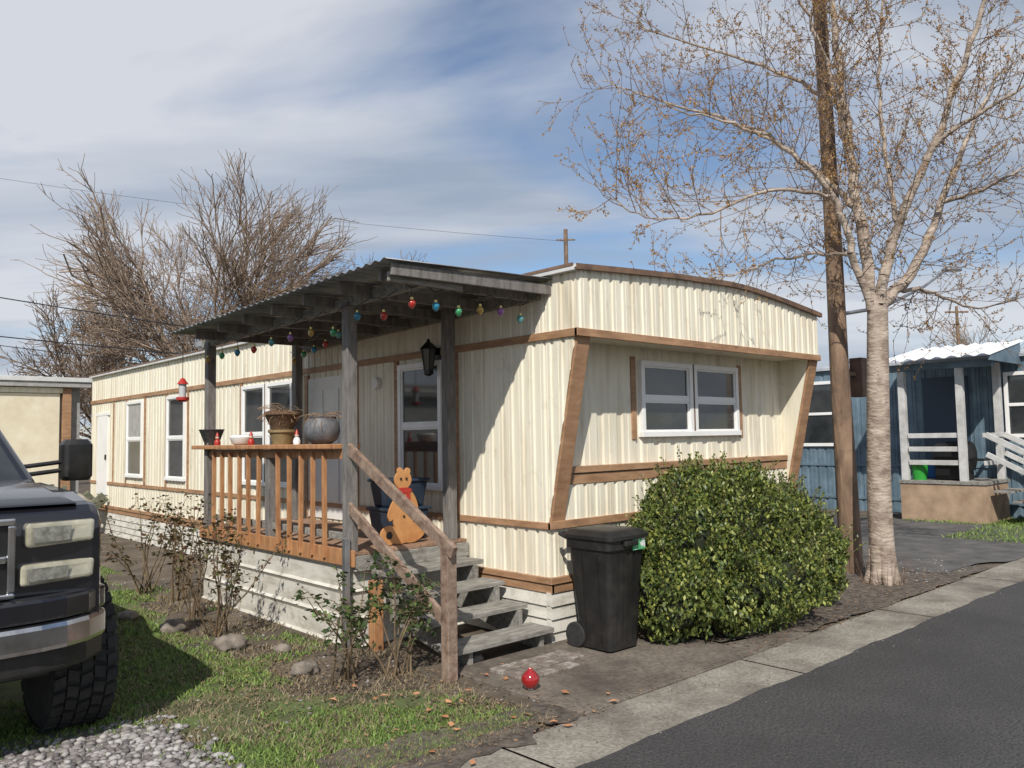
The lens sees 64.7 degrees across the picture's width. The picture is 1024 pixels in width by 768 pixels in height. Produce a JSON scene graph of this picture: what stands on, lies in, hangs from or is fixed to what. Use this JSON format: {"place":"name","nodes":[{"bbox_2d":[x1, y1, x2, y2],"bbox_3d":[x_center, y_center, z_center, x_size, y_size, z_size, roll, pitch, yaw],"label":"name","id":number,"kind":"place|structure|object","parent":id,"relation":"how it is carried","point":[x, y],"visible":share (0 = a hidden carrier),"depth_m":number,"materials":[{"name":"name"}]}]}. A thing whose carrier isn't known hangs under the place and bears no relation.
{"place":"outdoors","nodes":[
{"label":"outdoors","id":0,"kind":"place"},
{"bbox_2d":[0,375,91,492],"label":"storage shed","id":1,"kind":"structure","parent":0,"point":[39,419],"depth_m":16.35,"materials":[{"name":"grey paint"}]},
{"bbox_2d":[0,393,59,486],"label":"wall","id":2,"kind":"structure","parent":1,"relation":"in","point":[29,422],"depth_m":16.27,"materials":[{"name":"paint"}]},
{"bbox_2d":[49,484,108,509],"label":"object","id":3,"kind":"structure","parent":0,"point":[92,498],"depth_m":15.27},
{"bbox_2d":[128,404,140,436],"bbox_3d":[-6.727,0.659,14.434,0.003,0.570,0.680,2,-5,-42],"label":"window blind","id":4,"kind":"object","parent":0,"point":[134,420],"depth_m":14.44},
{"bbox_2d":[0,566,556,767],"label":"lawn","id":5,"kind":"structure","parent":0,"point":[9,690],"depth_m":5.21,"materials":[{"name":"plant"}]},
{"bbox_2d":[0,430,118,733],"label":"pickup truck","id":6,"kind":"object","parent":5,"relation":"on","point":[59,651],"visible":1,"depth_m":4.47,"materials":[{"name":"paint"}]},
{"bbox_2d":[159,618,189,633],"bbox_3d":[-3.061,2.205,7.334,0.262,0.157,0.252,0,-4,-15],"label":"rock","id":7,"kind":"object","parent":5,"relation":"on","point":[171,626],"visible":0.82,"depth_m":7.27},
{"bbox_2d":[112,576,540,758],"bbox_3d":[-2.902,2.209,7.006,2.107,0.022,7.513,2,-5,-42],"label":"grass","id":8,"kind":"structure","parent":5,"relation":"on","point":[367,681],"depth_m":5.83,"materials":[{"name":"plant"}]},
{"bbox_2d":[116,566,971,767],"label":"fallen leaves","id":9,"kind":"object","parent":5,"relation":"on","point":[436,749],"visible":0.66,"depth_m":5.45,"materials":[{"name":"brown plant"}]},
{"bbox_2d":[98,507,553,593],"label":"base trim","id":10,"kind":"structure","parent":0,"point":[533,586],"depth_m":7.05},
{"bbox_2d":[102,505,550,584],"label":"trim board","id":11,"kind":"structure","parent":10,"relation":"on","point":[519,576],"depth_m":7.11,"materials":[{"name":"wood"}]},
{"bbox_2d":[90,282,551,577],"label":"side wall","id":12,"kind":"structure","parent":11,"relation":"on","point":[503,445],"depth_m":7.86,"materials":[{"name":"beige"}]},
{"bbox_2d":[96,416,108,494],"bbox_3d":[-7.984,1.386,15.785,0.035,1.520,0.670,2,-5,-42],"label":"door","id":13,"kind":"structure","parent":12,"relation":"attached to","point":[102,451],"depth_m":15.74,"materials":[{"name":"white plastic"}]},
{"bbox_2d":[128,404,139,473],"bbox_3d":[-6.712,0.983,14.421,0.020,1.320,0.800,2,-5,-42],"label":"window glass","id":14,"kind":"object","parent":12,"relation":"attached to","point":[133,457],"visible":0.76,"depth_m":14.41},
{"bbox_2d":[140,403,143,474],"bbox_3d":[-6.456,0.959,14.121,0.048,1.260,0.050,2,-5,-42],"label":"window frame","id":15,"kind":"object","parent":14,"relation":"attached to","point":[141,440],"visible":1,"depth_m":14.10,"materials":[{"name":"white plastic"}]},
{"bbox_2d":[168,400,182,476],"bbox_3d":[-5.364,0.863,12.949,0.020,1.320,0.760,2,-5,-42],"label":"window glass","id":16,"kind":"object","parent":12,"relation":"attached to","point":[175,446],"visible":0.7,"depth_m":12.96,"materials":[{"name":"glass"}]},
{"bbox_2d":[182,402,185,477],"bbox_3d":[-5.121,0.841,12.663,0.048,1.260,0.050,2,-5,-42],"label":"window frame","id":17,"kind":"object","parent":16,"relation":"attached to","point":[184,445],"visible":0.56,"depth_m":12.64,"materials":[{"name":"white plastic"}]},
{"bbox_2d":[186,391,189,488],"bbox_3d":[-5.032,0.866,12.580,0.028,1.515,0.070,2,-5,-42],"label":"window trim","id":18,"kind":"structure","parent":12,"relation":"attached to","point":[187,465],"depth_m":12.55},
{"bbox_2d":[245,386,289,481],"bbox_3d":[-3.196,0.660,10.583,0.020,1.300,1.430,2,-5,-42],"label":"window glass","id":19,"kind":"object","parent":12,"relation":"attached to","point":[254,401],"visible":0.34,"depth_m":10.76,"materials":[{"name":"glass"}]},
{"bbox_2d":[304,375,309,517],"bbox_3d":[-2.475,0.750,9.776,0.035,1.710,0.080,2,-5,-42],"label":"door trim","id":20,"kind":"structure","parent":12,"relation":"attached to","point":[306,377],"depth_m":9.76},
{"bbox_2d":[89,480,549,529],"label":"belt trim","id":21,"kind":"structure","parent":12,"relation":"attached to","point":[509,522],"depth_m":7.88,"materials":[{"name":"wood"}]},
{"bbox_2d":[545,271,576,519],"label":"side wall","id":22,"kind":"structure","parent":21,"relation":"on","point":[560,308],"depth_m":6.70,"materials":[{"name":"beige"}]},
{"bbox_2d":[549,336,589,521],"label":"wing trim","id":23,"kind":"structure","parent":21,"relation":"on","point":[570,425],"depth_m":6.68,"materials":[{"name":"wood"}]},
{"bbox_2d":[308,375,341,519],"bbox_3d":[-2.169,0.738,9.446,0.030,1.640,0.800,2,-5,-42],"label":"door","id":24,"kind":"structure","parent":12,"relation":"attached to","point":[324,383],"depth_m":9.39,"materials":[{"name":"paint"}]},
{"bbox_2d":[311,389,322,443],"bbox_3d":[-2.312,0.394,9.588,0.012,0.650,0.280,2,-5,-42],"label":"door panel","id":25,"kind":"structure","parent":24,"relation":"attached to","point":[317,401],"depth_m":9.58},
{"bbox_2d":[315,459,321,500],"bbox_3d":[-2.300,1.093,9.542,0.012,0.550,0.280,2,-5,-42],"label":"door panel","id":26,"kind":"structure","parent":24,"relation":"attached to","point":[318,492],"depth_m":9.50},
{"bbox_2d":[326,388,338,443],"bbox_3d":[-2.069,0.373,9.322,0.012,0.650,0.280,2,-5,-42],"label":"door panel","id":27,"kind":"structure","parent":24,"relation":"attached to","point":[332,399],"depth_m":9.31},
{"bbox_2d":[327,459,338,501],"bbox_3d":[-2.057,1.071,9.277,0.012,0.550,0.280,2,-5,-42],"label":"door panel","id":28,"kind":"structure","parent":24,"relation":"attached to","point":[332,480],"depth_m":9.25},
{"bbox_2d":[89,262,572,376],"bbox_3d":[-4.053,-0.565,11.494,0.015,0.025,13.480,2,-5,-42],"label":"roof gutter lip","id":29,"kind":"object","parent":12,"relation":"attached to","point":[551,268],"visible":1,"depth_m":11.69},
{"bbox_2d":[89,264,576,377],"bbox_3d":[-4.036,-0.540,11.508,0.050,0.045,13.480,2,-5,-42],"label":"roof gutter","id":30,"kind":"object","parent":12,"relation":"attached to","point":[558,271],"visible":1,"depth_m":11.79,"materials":[{"name":"metal"}]},
{"bbox_2d":[91,328,577,404],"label":"trim","id":31,"kind":"structure","parent":12,"relation":"attached to","point":[551,335],"depth_m":8.55,"materials":[{"name":"wood"}]},
{"bbox_2d":[575,327,820,360],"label":"trim front","id":32,"kind":"structure","parent":31,"relation":"attached to","point":[602,334],"depth_m":7.53,"materials":[{"name":"wood"}]},
{"bbox_2d":[576,270,817,354],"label":"front fascia panel","id":33,"kind":"structure","parent":32,"relation":"on","point":[661,307],"depth_m":7.61,"materials":[{"name":"beige"}]},
{"bbox_2d":[576,263,821,317],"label":"roof edge trim","id":34,"kind":"structure","parent":33,"relation":"attached to","point":[611,269],"depth_m":7.62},
{"bbox_2d":[394,362,398,473],"bbox_3d":[-1.193,0.524,8.387,0.028,1.515,0.060,2,-5,-42],"label":"window trim","id":35,"kind":"structure","parent":12,"relation":"attached to","point":[395,423],"depth_m":8.39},
{"bbox_2d":[397,370,401,467],"bbox_3d":[-1.145,0.436,8.324,0.048,1.160,0.050,2,-5,-42],"label":"window frame","id":36,"kind":"object","parent":12,"relation":"attached to","point":[399,418],"visible":0.56,"depth_m":8.31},
{"bbox_2d":[403,369,437,482],"bbox_3d":[-0.905,0.416,8.083,0.020,1.220,0.690,2,-5,-42],"label":"window glass","id":37,"kind":"object","parent":12,"relation":"attached to","point":[420,405],"visible":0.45,"depth_m":8.07,"materials":[{"name":"glass"}]},
{"bbox_2d":[437,365,442,484],"bbox_3d":[-0.686,0.396,7.823,0.048,1.160,0.050,2,-5,-42],"label":"window frame","id":38,"kind":"object","parent":37,"relation":"attached to","point":[439,414],"visible":0.71,"depth_m":7.80,"materials":[{"name":"white plastic"}]},
{"bbox_2d":[420,339,440,375],"bbox_3d":[-0.795,-0.256,7.824,0.220,0.365,0.165,2,-5,-42],"label":"wall lantern","id":39,"kind":"object","parent":12,"relation":"attached to","point":[428,349],"depth_m":7.77,"materials":[{"name":"black metal"}]},
{"bbox_2d":[455,353,459,513],"bbox_3d":[-0.515,0.464,7.645,0.030,1.515,0.045,2,-5,-42],"label":"wall batten","id":40,"kind":"object","parent":12,"relation":"attached to","point":[457,433],"depth_m":7.63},
{"bbox_2d":[550,468,786,576],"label":"front wall","id":41,"kind":"structure","parent":11,"relation":"on","point":[585,500],"depth_m":7.11,"materials":[{"name":"beige"}]},
{"bbox_2d":[548,511,640,529],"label":"trim board","id":42,"kind":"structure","parent":41,"relation":"attached to","point":[570,523],"depth_m":7.00,"materials":[{"name":"wood"}]},
{"bbox_2d":[0,0,1023,440],"label":"sky","id":43,"kind":"structure","parent":0,"point":[421,113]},
{"bbox_2d":[78,478,1022,767],"bbox_3d":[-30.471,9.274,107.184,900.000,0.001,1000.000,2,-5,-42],"label":"ground","id":44,"kind":"structure","parent":0,"point":[418,646],"depth_m":6.76,"materials":[{"name":"soil"}]},
{"bbox_2d":[0,245,171,441],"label":"bare tree","id":45,"kind":"object","parent":44,"relation":"on","point":[95,364],"visible":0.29,"depth_m":32.88,"materials":[{"name":"plant"}]},
{"bbox_2d":[0,708,254,767],"bbox_3d":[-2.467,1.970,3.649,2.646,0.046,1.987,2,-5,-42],"label":"gravel","id":46,"kind":"structure","parent":44,"relation":"on","point":[27,758],"depth_m":4.43,"materials":[{"name":"gravel"}]},
{"bbox_2d":[94,491,191,595],"bbox_3d":[-4.118,1.811,9.140,1.135,1.138,1.172,2,-5,-42],"label":"rose bush","id":47,"kind":"object","parent":44,"relation":"on","point":[145,574],"visible":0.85,"depth_m":9.09,"materials":[{"name":"red plant"}]},
{"bbox_2d":[158,495,227,602],"bbox_3d":[-3.572,1.780,8.793,0.708,1.133,0.916,2,-5,-42],"label":"rose bush","id":48,"kind":"object","parent":44,"relation":"on","point":[178,593],"visible":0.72,"depth_m":8.70,"materials":[{"name":"red plant"}]},
{"bbox_2d":[14,148,377,399],"bbox_3d":[-12.731,-2.984,36.346,16.275,14.559,14.702,2,-5,-42],"label":"bare tree","id":49,"kind":"object","parent":44,"relation":"on","point":[246,298],"visible":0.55,"depth_m":33.62,"materials":[{"name":"plant"}]},
{"bbox_2d":[172,493,235,619],"bbox_3d":[-3.017,1.672,7.946,0.574,1.219,1.094,1,-4,-25],"label":"rose bush","id":50,"kind":"object","parent":44,"relation":"on","point":[193,612],"visible":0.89,"depth_m":7.86,"materials":[{"name":"red plant"}]},
{"bbox_2d":[157,514,291,637],"bbox_3d":[-2.458,1.664,7.019,1.130,1.095,0.845,0,-4,-21],"label":"rose bush","id":51,"kind":"object","parent":44,"relation":"on","point":[217,573],"visible":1,"depth_m":7.03,"materials":[{"name":"red plant"}]},
{"bbox_2d":[212,633,249,652],"bbox_3d":[-2.313,2.146,6.671,0.286,0.172,0.280,2,-5,-42],"label":"rock","id":52,"kind":"object","parent":44,"relation":"on","point":[230,641],"visible":0.86,"depth_m":6.60,"materials":[{"name":"stone"}]},
{"bbox_2d":[289,660,318,677],"bbox_3d":[-1.512,2.086,5.917,0.208,0.129,0.229,0,-4,-8],"label":"rock","id":53,"kind":"object","parent":44,"relation":"on","point":[308,667],"visible":0.9,"depth_m":5.86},
{"bbox_2d":[101,527,546,642],"bbox_3d":[-4.078,2.483,11.475,0.065,0.110,13.110,2,-5,-42],"label":"skirt lap","id":54,"kind":"object","parent":44,"relation":"on","point":[479,622],"visible":0.14,"depth_m":12.97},
{"bbox_2d":[101,522,546,625],"bbox_3d":[-4.080,2.379,11.482,0.065,0.110,13.110,2,-5,-42],"label":"skirt lap","id":55,"kind":"object","parent":54,"relation":"on","point":[532,619],"visible":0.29,"depth_m":13.46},
{"bbox_2d":[100,516,546,618],"bbox_3d":[-4.082,2.274,11.488,0.065,0.110,13.110,2,-5,-42],"label":"skirt lap","id":56,"kind":"object","parent":55,"relation":"on","point":[536,610],"visible":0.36,"depth_m":12.32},
{"bbox_2d":[98,510,546,605],"bbox_3d":[-4.083,2.169,11.495,0.065,0.110,13.110,2,-5,-42],"label":"skirt lap","id":57,"kind":"object","parent":56,"relation":"on","point":[525,595],"visible":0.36,"depth_m":7.05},
{"bbox_2d":[288,552,391,685],"bbox_3d":[-1.243,1.665,5.705,0.697,0.880,1.019,-3,-4,22],"label":"rose bush","id":58,"kind":"object","parent":44,"relation":"on","point":[329,616],"visible":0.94,"depth_m":5.73,"materials":[{"name":"green plant"}]},
{"bbox_2d":[169,257,553,682],"bbox_3d":[-1.628,0.718,7.675,1.739,3.029,4.619,2,-5,-42],"label":"covered porch","id":59,"kind":"object","parent":44,"relation":"on","point":[316,550],"visible":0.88,"depth_m":7.12,"materials":[{"name":"grey wood"}]},
{"bbox_2d":[176,336,188,401],"bbox_3d":[-3.547,-0.163,8.719,0.130,0.710,0.130,2,-5,-42],"label":"bird feeder","id":60,"kind":"object","parent":59,"relation":"hanging from","point":[182,383],"visible":1,"depth_m":8.67,"materials":[{"name":"red plastic"}]},
{"bbox_2d":[199,429,224,444],"bbox_3d":[-3.317,0.589,8.937,0.280,0.175,0.280,2,-5,-42],"label":"bowl planter","id":61,"kind":"object","parent":59,"relation":"on","point":[208,436],"visible":0.84,"depth_m":8.85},
{"bbox_2d":[257,403,303,444],"bbox_3d":[-2.193,0.376,7.657,0.443,0.394,0.414,-2,-4,17],"label":"clay planter","id":62,"kind":"object","parent":59,"relation":"on","point":[282,423],"visible":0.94,"depth_m":7.58,"materials":[{"name":"ceramic"}]},
{"bbox_2d":[298,411,341,443],"bbox_3d":[-1.675,0.387,7.165,0.390,0.290,0.404,2,-5,-42],"label":"round planter","id":63,"kind":"object","parent":59,"relation":"on","point":[324,429],"visible":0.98,"depth_m":7.04,"materials":[{"name":"metal"}]},
{"bbox_2d":[201,284,528,364],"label":"string lights","id":64,"kind":"object","parent":59,"relation":"hanging from","point":[411,304],"visible":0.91,"depth_m":6.86,"materials":[{"name":"multicoloured"}]},
{"bbox_2d":[366,477,431,537],"bbox_3d":[-1.058,1.162,7.562,0.470,0.560,0.404,2,-5,-42],"label":"storage tote","id":65,"kind":"object","parent":59,"relation":"on","point":[378,511],"visible":0.5,"depth_m":7.49,"materials":[{"name":"blue plastic"}]},
{"bbox_2d":[380,467,423,544],"bbox_3d":[-0.964,1.073,7.150,0.477,0.670,0.038,2,-5,-42],"label":"gingerbread yard decoration","id":66,"kind":"object","parent":59,"relation":"on","point":[405,529],"visible":0.72,"depth_m":7.13,"materials":[{"name":"brown wood"}]},
{"bbox_2d":[339,550,440,678],"bbox_3d":[-0.841,1.643,5.843,0.630,0.925,0.724,-3,-4,29],"label":"rose bush","id":67,"kind":"object","parent":44,"relation":"on","point":[413,611],"visible":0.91,"depth_m":5.82,"materials":[{"name":"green plant"}]},
{"bbox_2d":[556,229,574,263],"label":"distant utility pole","id":68,"kind":"object","parent":44,"relation":"on","point":[565,239],"visible":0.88,"depth_m":60.58,"materials":[{"name":"brown wood"}]},
{"bbox_2d":[0,178,555,361],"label":"power lines","id":69,"kind":"object","parent":68,"relation":"attached to","point":[128,317],"visible":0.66,"depth_m":21.49,"materials":[{"name":"black metal"}]},
{"bbox_2d":[458,626,810,716],"bbox_3d":[1.026,2.100,6.331,2.818,0.044,1.330,2,-5,-42],"label":"concrete pad","id":70,"kind":"object","parent":44,"relation":"on","point":[595,676],"visible":0.59,"depth_m":5.84,"materials":[{"name":"concrete"}]},
{"bbox_2d":[521,667,539,689],"bbox_3d":[0.122,1.973,5.385,0.124,0.165,0.124,2,-5,-42],"label":"ornament","id":71,"kind":"object","parent":70,"relation":"on","point":[530,679],"visible":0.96,"depth_m":5.34,"materials":[{"name":"red glass"}]},
{"bbox_2d":[489,650,583,680],"bbox_3d":[0.236,2.056,5.930,0.748,0.026,0.378,2,-5,-42],"label":"paver mat","id":72,"kind":"object","parent":70,"relation":"on","point":[550,663],"visible":0.84,"depth_m":5.88,"materials":[{"name":"brick"}]},
{"bbox_2d":[558,524,648,651],"bbox_3d":[0.737,1.624,6.494,0.500,0.945,0.611,2,-5,-42],"label":"wheeled trash can","id":73,"kind":"object","parent":70,"relation":"on","point":[606,564],"visible":1,"depth_m":6.32,"materials":[{"name":"black plastic"}]},
{"bbox_2d":[315,567,989,767],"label":"dirt apron","id":74,"kind":"object","parent":44,"relation":"on","point":[524,737],"visible":0.61,"depth_m":4.87,"materials":[{"name":"brown soil"}]},
{"bbox_2d":[330,663,618,763],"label":"fallen leaves","id":75,"kind":"object","parent":74,"relation":"on","point":[451,723],"visible":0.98,"depth_m":5.06,"materials":[{"name":"orange plant"}]},
{"bbox_2d":[547,630,566,643],"bbox_3d":[1.809,2.153,7.999,4.056,0.110,0.065,2,-5,-42],"label":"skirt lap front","id":76,"kind":"object","parent":74,"relation":"on","point":[555,637],"visible":0.07,"depth_m":6.66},
{"bbox_2d":[547,614,578,632],"bbox_3d":[1.807,2.049,8.005,4.056,0.110,0.065,2,-5,-42],"label":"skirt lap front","id":77,"kind":"object","parent":76,"relation":"on","point":[560,624],"visible":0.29,"depth_m":6.70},
{"bbox_2d":[547,602,577,619],"bbox_3d":[1.805,1.944,8.012,4.056,0.110,0.065,2,-5,-42],"label":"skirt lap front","id":78,"kind":"object","parent":77,"relation":"on","point":[561,611],"visible":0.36,"depth_m":6.71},
{"bbox_2d":[546,589,575,606],"bbox_3d":[1.804,1.839,8.019,4.056,0.110,0.065,2,-5,-42],"label":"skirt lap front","id":79,"kind":"object","parent":78,"relation":"on","point":[560,598],"visible":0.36,"depth_m":6.71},
{"bbox_2d":[618,446,866,645],"bbox_3d":[2.119,1.344,7.324,3.040,1.598,1.541,2,-5,-42],"label":"green shrub","id":80,"kind":"object","parent":74,"relation":"on","point":[729,549],"visible":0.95,"depth_m":6.68,"materials":[{"name":"green plant"}]},
{"bbox_2d":[460,557,1023,767],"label":"gutter","id":81,"kind":"object","parent":44,"relation":"on","point":[583,740],"visible":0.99,"depth_m":5.44,"materials":[{"name":"concrete"}]},
{"bbox_2d":[535,0,1023,585],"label":"budding tree","id":82,"kind":"object","parent":44,"relation":"on","point":[883,568],"visible":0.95,"depth_m":9.13,"materials":[{"name":"beige plant"}]},
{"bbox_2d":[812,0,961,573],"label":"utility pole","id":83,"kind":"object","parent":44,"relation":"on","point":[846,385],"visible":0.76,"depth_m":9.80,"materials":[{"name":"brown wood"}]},
{"bbox_2d":[798,356,1023,518],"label":"side wall","id":84,"kind":"structure","parent":44,"relation":"on","point":[981,408],"depth_m":16.62,"materials":[{"name":"blue"}]},
{"bbox_2d":[804,384,832,442],"bbox_3d":[6.827,0.672,18.118,0.025,1.300,0.850,2,-5,-42],"label":"window glass","id":85,"kind":"object","parent":84,"relation":"attached to","point":[819,428],"visible":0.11,"depth_m":18.05,"materials":[{"name":"glass"}]},
{"bbox_2d":[800,463,1023,468],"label":"belt trim","id":86,"kind":"structure","parent":84,"relation":"attached to","point":[892,465],"depth_m":17.29,"materials":[{"name":"blue"}]},
{"bbox_2d":[816,349,1023,371],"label":"roof","id":87,"kind":"structure","parent":84,"relation":"on","point":[908,361],"depth_m":16.29,"materials":[{"name":"metal"}]},
{"bbox_2d":[922,376,970,459],"bbox_3d":[8.655,0.859,16.109,0.040,2.000,0.850,2,-5,-42],"label":"door","id":88,"kind":"structure","parent":84,"relation":"attached to","point":[939,405],"depth_m":16.19,"materials":[{"name":"blue"}]},
{"bbox_2d":[1003,372,1010,433],"bbox_3d":[9.374,0.394,15.325,0.055,1.240,0.070,2,-5,-42],"label":"window frame","id":89,"kind":"object","parent":84,"relation":"attached to","point":[1006,401],"visible":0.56,"depth_m":15.31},
{"bbox_2d":[1007,375,1023,433],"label":"window glass","id":90,"kind":"object","parent":84,"relation":"attached to","point":[1016,388],"visible":1,"depth_m":15.20,"materials":[{"name":"glass"}]},
{"bbox_2d":[889,339,1023,524],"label":"neighbour porch","id":91,"kind":"object","parent":44,"relation":"on","point":[964,498],"visible":0.93,"depth_m":14.91,"materials":[{"name":"beige wood"}]},
{"bbox_2d":[911,465,927,479],"bbox_3d":[7.758,1.669,15.392,0.300,0.300,0.300,2,-5,-42],"label":"green bucket","id":92,"kind":"object","parent":91,"relation":"on","point":[919,472],"visible":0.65,"depth_m":15.28,"materials":[{"name":"green plastic"}]},
{"bbox_2d":[933,441,988,479],"bbox_3d":[8.387,1.428,15.085,0.560,0.720,0.830,2,-5,-42],"label":"barbecue grill","id":93,"kind":"object","parent":91,"relation":"on","point":[946,472],"visible":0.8,"depth_m":15.03,"materials":[{"name":"black metal"}]},
{"bbox_2d":[903,516,1023,543],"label":"grass","id":94,"kind":"structure","parent":44,"relation":"on","point":[1015,523],"depth_m":13.30,"materials":[{"name":"plant"}]},
{"bbox_2d":[912,315,1023,349],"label":"bare tree","id":95,"kind":"object","parent":44,"relation":"on","point":[963,342],"visible":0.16,"depth_m":77.23,"materials":[{"name":"plant"}]},
{"bbox_2d":[571,343,781,473],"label":"front wall","id":96,"kind":"structure","parent":0,"point":[604,434],"depth_m":7.75,"materials":[{"name":"beige"}]},
{"bbox_2d":[630,356,636,438],"bbox_3d":[1.139,0.130,7.615,0.070,0.780,0.028,2,-5,-42],"label":"window trim","id":97,"kind":"structure","parent":96,"relation":"attached to","point":[633,397],"depth_m":7.60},
{"bbox_2d":[570,461,786,483],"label":"bay trim","id":98,"kind":"structure","parent":96,"relation":"attached to","point":[593,477],"depth_m":7.38,"materials":[{"name":"wood"}]},
{"bbox_2d":[572,455,787,472],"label":"bay trim","id":99,"kind":"structure","parent":98,"relation":"on","point":[608,467],"depth_m":7.62,"materials":[{"name":"wood"}]},
{"bbox_2d":[637,360,737,371],"bbox_3d":[1.827,-0.175,8.256,1.670,0.050,0.050,2,-5,-42],"label":"window frame top","id":100,"kind":"object","parent":96,"relation":"attached to","point":[681,365],"depth_m":8.11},
{"bbox_2d":[645,368,733,429],"bbox_3d":[1.823,0.165,8.245,1.630,0.690,0.020,2,-5,-42],"label":"window glass","id":101,"kind":"object","parent":96,"relation":"attached to","point":[664,416],"visible":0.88,"depth_m":8.13,"materials":[{"name":"glass"}]},
{"bbox_2d":[637,365,645,431],"bbox_3d":[1.234,0.138,7.689,0.050,0.630,0.048,2,-5,-42],"label":"window frame","id":102,"kind":"object","parent":101,"relation":"attached to","point":[641,398],"visible":1,"depth_m":7.67,"materials":[{"name":"white plastic"}]},
{"bbox_2d":[639,430,741,436],"bbox_3d":[1.842,0.503,8.207,1.690,0.050,0.060,2,-5,-42],"label":"window frame sill","id":103,"kind":"structure","parent":96,"relation":"attached to","point":[680,433],"depth_m":8.09,"materials":[{"name":"plastic"}]},
{"bbox_2d":[688,364,694,430],"bbox_3d":[1.806,0.163,8.207,0.055,0.730,0.052,2,-5,-42],"label":"window mullion","id":104,"kind":"structure","parent":96,"relation":"attached to","point":[691,395],"depth_m":8.19},
{"bbox_2d":[590,337,798,360],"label":"soffit","id":105,"kind":"structure","parent":96,"relation":"attached to","point":[668,348],"depth_m":7.95,"materials":[{"name":"beige"}]},
{"bbox_2d":[734,372,739,430],"bbox_3d":[2.430,0.189,8.780,0.050,0.630,0.048,2,-5,-42],"label":"window frame","id":106,"kind":"object","parent":96,"relation":"attached to","point":[737,402],"visible":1,"depth_m":8.76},
{"bbox_2d":[737,365,742,436],"bbox_3d":[2.486,0.188,8.845,0.060,0.780,0.028,2,-5,-42],"label":"window trim","id":107,"kind":"structure","parent":96,"relation":"attached to","point":[740,397],"depth_m":8.84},
{"bbox_2d":[778,359,807,481],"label":"wing","id":108,"kind":"structure","parent":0,"point":[791,374],"depth_m":9.32,"materials":[{"name":"metal"}]},
{"bbox_2d":[788,360,817,489],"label":"wing trim","id":109,"kind":"structure","parent":108,"relation":"attached to","point":[803,415],"depth_m":9.26,"materials":[{"name":"wood"}]},
{"bbox_2d":[575,581,1023,767],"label":"road","id":110,"kind":"structure","parent":0,"point":[945,690],"depth_m":4.83,"materials":[{"name":"asphalt"}]},
{"bbox_2d":[815,516,1023,572],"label":"driveway","id":111,"kind":"structure","parent":0,"point":[925,543],"depth_m":11.65,"materials":[{"name":"concrete"}]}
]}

